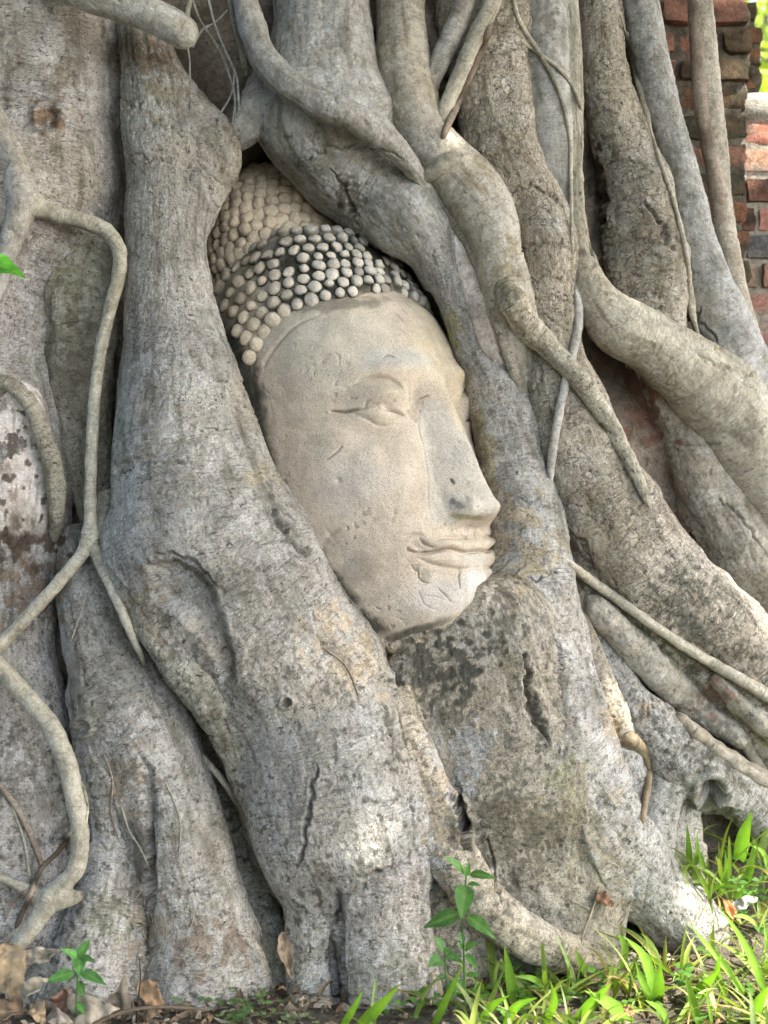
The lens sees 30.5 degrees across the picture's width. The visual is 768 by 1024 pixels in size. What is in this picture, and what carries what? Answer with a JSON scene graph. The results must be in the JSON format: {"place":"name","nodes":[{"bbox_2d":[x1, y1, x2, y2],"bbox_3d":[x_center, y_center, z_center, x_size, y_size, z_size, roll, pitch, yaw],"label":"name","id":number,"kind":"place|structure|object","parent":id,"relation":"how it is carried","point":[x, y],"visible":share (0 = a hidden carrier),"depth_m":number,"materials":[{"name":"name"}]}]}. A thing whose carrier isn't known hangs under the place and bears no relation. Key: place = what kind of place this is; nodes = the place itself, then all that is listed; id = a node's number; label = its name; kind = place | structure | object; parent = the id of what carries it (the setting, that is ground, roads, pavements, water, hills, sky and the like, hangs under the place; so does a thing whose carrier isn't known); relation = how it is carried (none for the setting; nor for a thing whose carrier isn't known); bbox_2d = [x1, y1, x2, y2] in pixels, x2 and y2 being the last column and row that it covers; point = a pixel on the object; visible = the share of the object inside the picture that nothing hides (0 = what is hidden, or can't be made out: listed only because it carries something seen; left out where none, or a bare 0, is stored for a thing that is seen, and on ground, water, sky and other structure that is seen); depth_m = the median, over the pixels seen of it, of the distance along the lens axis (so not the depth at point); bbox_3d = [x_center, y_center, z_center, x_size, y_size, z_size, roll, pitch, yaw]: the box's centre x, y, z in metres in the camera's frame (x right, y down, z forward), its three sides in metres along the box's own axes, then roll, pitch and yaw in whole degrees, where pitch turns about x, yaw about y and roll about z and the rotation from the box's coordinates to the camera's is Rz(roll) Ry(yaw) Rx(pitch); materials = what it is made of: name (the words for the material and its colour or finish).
{"place":"outdoors","nodes":[
{"label":"outdoors","id":0,"kind":"place"},
{"bbox_2d":[0,848,767,1023],"bbox_3d":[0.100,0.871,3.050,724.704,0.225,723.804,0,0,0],"label":"ground","id":1,"kind":"structure","parent":0,"point":[746,928],"depth_m":2.78,"materials":[{"name":"soil"}]},
{"bbox_2d":[49,988,68,1012],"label":"dry leaf","id":2,"kind":"object","parent":1,"relation":"on","point":[59,1000],"visible":0.75,"depth_m":2.65,"materials":[{"name":"brown plant"}]},
{"bbox_2d":[45,1007,73,1023],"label":"dry leaf","id":3,"kind":"object","parent":1,"relation":"on","point":[56,1015],"visible":1,"depth_m":2.57,"materials":[{"name":"beige plant"}]},
{"bbox_2d":[45,939,105,1017],"bbox_3d":[-0.571,0.880,2.601,0.111,0.165,0.046,0,0,-11],"label":"weed plant","id":4,"kind":"object","parent":1,"relation":"on","point":[66,974],"visible":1,"depth_m":2.61,"materials":[{"name":"green plant"}]},
{"bbox_2d":[66,994,120,1023],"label":"dry leaf","id":5,"kind":"object","parent":1,"relation":"on","point":[95,1008],"visible":0.87,"depth_m":2.61,"materials":[{"name":"beige plant"}]},
{"bbox_2d":[135,957,140,1023],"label":"dead stalk","id":6,"kind":"object","parent":1,"relation":"on","point":[138,991],"visible":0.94,"depth_m":2.64,"materials":[{"name":"brown plant"}]},
{"bbox_2d":[92,1005,207,1023],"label":"twig","id":7,"kind":"object","parent":1,"relation":"on","point":[115,1014],"visible":1,"depth_m":2.60,"materials":[{"name":"brown wood"}]},
{"bbox_2d":[137,978,163,1009],"bbox_3d":[-0.447,0.918,2.665,0.051,0.062,0.037,0,0,19],"label":"dry leaf","id":8,"kind":"object","parent":1,"relation":"on","point":[150,992],"visible":0.81,"depth_m":2.67,"materials":[{"name":"brown plant"}]},
{"bbox_2d":[0,921,762,1023],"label":"leaf litter","id":9,"kind":"object","parent":1,"relation":"on","point":[290,1008],"visible":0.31,"depth_m":2.71,"materials":[{"name":"brown plant"}]},
{"bbox_2d":[0,943,26,1004],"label":"dry leaf","id":10,"kind":"object","parent":9,"relation":"on","point":[13,967],"visible":0.9,"depth_m":2.64,"materials":[{"name":"brown plant"}]},
{"bbox_2d":[0,999,27,1020],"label":"dry leaf","id":11,"kind":"object","parent":9,"relation":"on","point":[8,1009],"visible":0.98,"depth_m":2.58,"materials":[{"name":"brown plant"}]},
{"bbox_2d":[18,977,48,1006],"bbox_3d":[-0.650,0.888,2.615,0.056,0.059,0.058,0,0,-41],"label":"dry leaf","id":12,"kind":"object","parent":9,"relation":"on","point":[29,986],"visible":1,"depth_m":2.60,"materials":[{"name":"beige plant"}]},
{"bbox_2d":[28,1000,45,1023],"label":"dry leaf","id":13,"kind":"object","parent":9,"relation":"on","point":[37,1011],"visible":1,"depth_m":2.56,"materials":[{"name":"beige plant"}]},
{"bbox_2d":[25,946,60,964],"bbox_3d":[-0.661,0.853,2.708,0.088,0.033,0.028,0,0,7],"label":"dry leaf","id":14,"kind":"object","parent":9,"relation":"on","point":[38,955],"visible":0.79,"depth_m":2.71,"materials":[{"name":"beige plant"}]},
{"bbox_2d":[107,976,132,1016],"bbox_3d":[-0.504,0.929,2.693,0.053,0.080,0.038,0,0,0],"label":"dry leaf","id":15,"kind":"object","parent":9,"relation":"on","point":[120,997],"visible":0.8,"depth_m":2.69,"materials":[{"name":"beige plant"}]},
{"bbox_2d":[143,1009,162,1022],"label":"dry leaf","id":16,"kind":"object","parent":9,"relation":"on","point":[152,1013],"visible":0.89,"depth_m":2.63,"materials":[{"name":"beige plant"}]},
{"bbox_2d":[277,932,293,979],"bbox_3d":[-0.196,0.883,2.792,0.033,0.092,0.034,0,0,0],"label":"dry leaf","id":17,"kind":"object","parent":9,"relation":"on","point":[284,948],"visible":1,"depth_m":2.79,"materials":[{"name":"beige plant"}]},
{"bbox_2d":[0,0,767,1011],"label":"fig tree","id":18,"kind":"object","parent":1,"relation":"on","point":[212,696],"visible":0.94,"depth_m":3.01,"materials":[{"name":"grey plant"}]},
{"bbox_2d":[206,162,499,657],"bbox_3d":[-0.089,-0.230,3.248,0.698,1.222,0.651,0,0,0],"label":"stone head","id":19,"kind":"object","parent":18,"relation":"attached to","point":[352,373],"visible":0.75,"depth_m":2.99},
{"bbox_2d":[132,677,677,979],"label":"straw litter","id":20,"kind":"object","parent":18,"relation":"on","point":[230,946],"visible":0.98,"depth_m":2.81,"materials":[{"name":"beige plant"}]},
{"bbox_2d":[570,899,589,909],"bbox_3d":[0.413,0.829,2.970,0.044,0.025,0.004,0,0,0],"label":"straw","id":21,"kind":"object","parent":18,"relation":"on","point":[579,904],"visible":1,"depth_m":2.97,"materials":[{"name":"beige plant"}]},
{"bbox_2d":[581,891,598,942],"bbox_3d":[0.426,0.850,2.959,0.022,0.096,0.063,0,0,45],"label":"straw","id":22,"kind":"object","parent":18,"relation":"on","point":[589,917],"visible":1,"depth_m":2.97,"materials":[{"name":"beige plant"}]},
{"bbox_2d":[596,891,613,906],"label":"dry leaf","id":23,"kind":"object","parent":18,"relation":"on","point":[604,898],"visible":1,"depth_m":2.97,"materials":[{"name":"brown plant"}]},
{"bbox_2d":[601,863,618,875],"bbox_3d":[0.477,0.755,2.971,0.042,0.029,0.003,0,0,-13],"label":"straw","id":24,"kind":"object","parent":18,"relation":"on","point":[611,863],"visible":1,"depth_m":2.97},
{"bbox_2d":[111,951,767,1023],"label":"soil crumbs","id":25,"kind":"object","parent":1,"relation":"on","point":[675,1001],"visible":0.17,"depth_m":2.76,"materials":[{"name":"soil"}]},
{"bbox_2d":[427,936,462,1012],"bbox_3d":[0.113,0.878,2.668,0.069,0.152,0.028,0,0,-9],"label":"weed plant","id":26,"kind":"object","parent":1,"relation":"on","point":[435,959],"visible":0.9,"depth_m":2.67,"materials":[{"name":"green plant"}]},
{"bbox_2d":[423,856,495,1005],"bbox_3d":[0.143,0.789,2.637,0.138,0.291,0.056,0,0,0],"label":"weed plant","id":27,"kind":"object","parent":1,"relation":"on","point":[464,896],"visible":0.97,"depth_m":2.65,"materials":[{"name":"green plant"}]},
{"bbox_2d":[172,847,767,1023],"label":"ground cover","id":28,"kind":"object","parent":1,"relation":"on","point":[688,967],"visible":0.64,"depth_m":2.76,"materials":[{"name":"green plant"}]},
{"bbox_2d":[659,0,752,286],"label":"brick wall","id":29,"kind":"structure","parent":1,"relation":"on","point":[733,32],"depth_m":3.74,"materials":[{"name":"brown brick"}]},
{"bbox_2d":[741,122,767,347],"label":"brick wall","id":30,"kind":"structure","parent":1,"relation":"on","point":[755,195],"depth_m":3.98,"materials":[{"name":"red brick"}]},
{"bbox_2d":[741,93,767,122],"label":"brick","id":31,"kind":"object","parent":30,"relation":"on","point":[756,107],"visible":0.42,"depth_m":3.97,"materials":[{"name":"brick"}]},
{"bbox_2d":[746,2,762,92],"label":"brick wall","id":32,"kind":"structure","parent":1,"relation":"on","point":[754,83],"depth_m":4.71,"materials":[{"name":"red brick"}]},
{"bbox_2d":[746,0,767,92],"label":"tree","id":33,"kind":"object","parent":1,"relation":"on","point":[761,20],"visible":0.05,"depth_m":11.60,"materials":[{"name":"green plant"}]},
{"bbox_2d":[335,811,767,1023],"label":"grass","id":34,"kind":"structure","parent":0,"point":[653,988],"depth_m":2.77,"materials":[{"name":"green plant"}]},
{"bbox_2d":[623,1006,634,1018],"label":"dry leaf","id":35,"kind":"object","parent":34,"relation":"on","point":[630,1013],"visible":1,"depth_m":2.58,"materials":[{"name":"beige plant"}]},
{"bbox_2d":[723,900,735,919],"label":"dry leaf","id":36,"kind":"object","parent":34,"relation":"on","point":[729,909],"visible":1,"depth_m":2.97,"materials":[{"name":"orange plant"}]},
{"bbox_2d":[733,895,757,910],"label":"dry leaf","id":37,"kind":"object","parent":34,"relation":"on","point":[742,903],"visible":1,"depth_m":2.97,"materials":[{"name":"white plant"}]}
]}

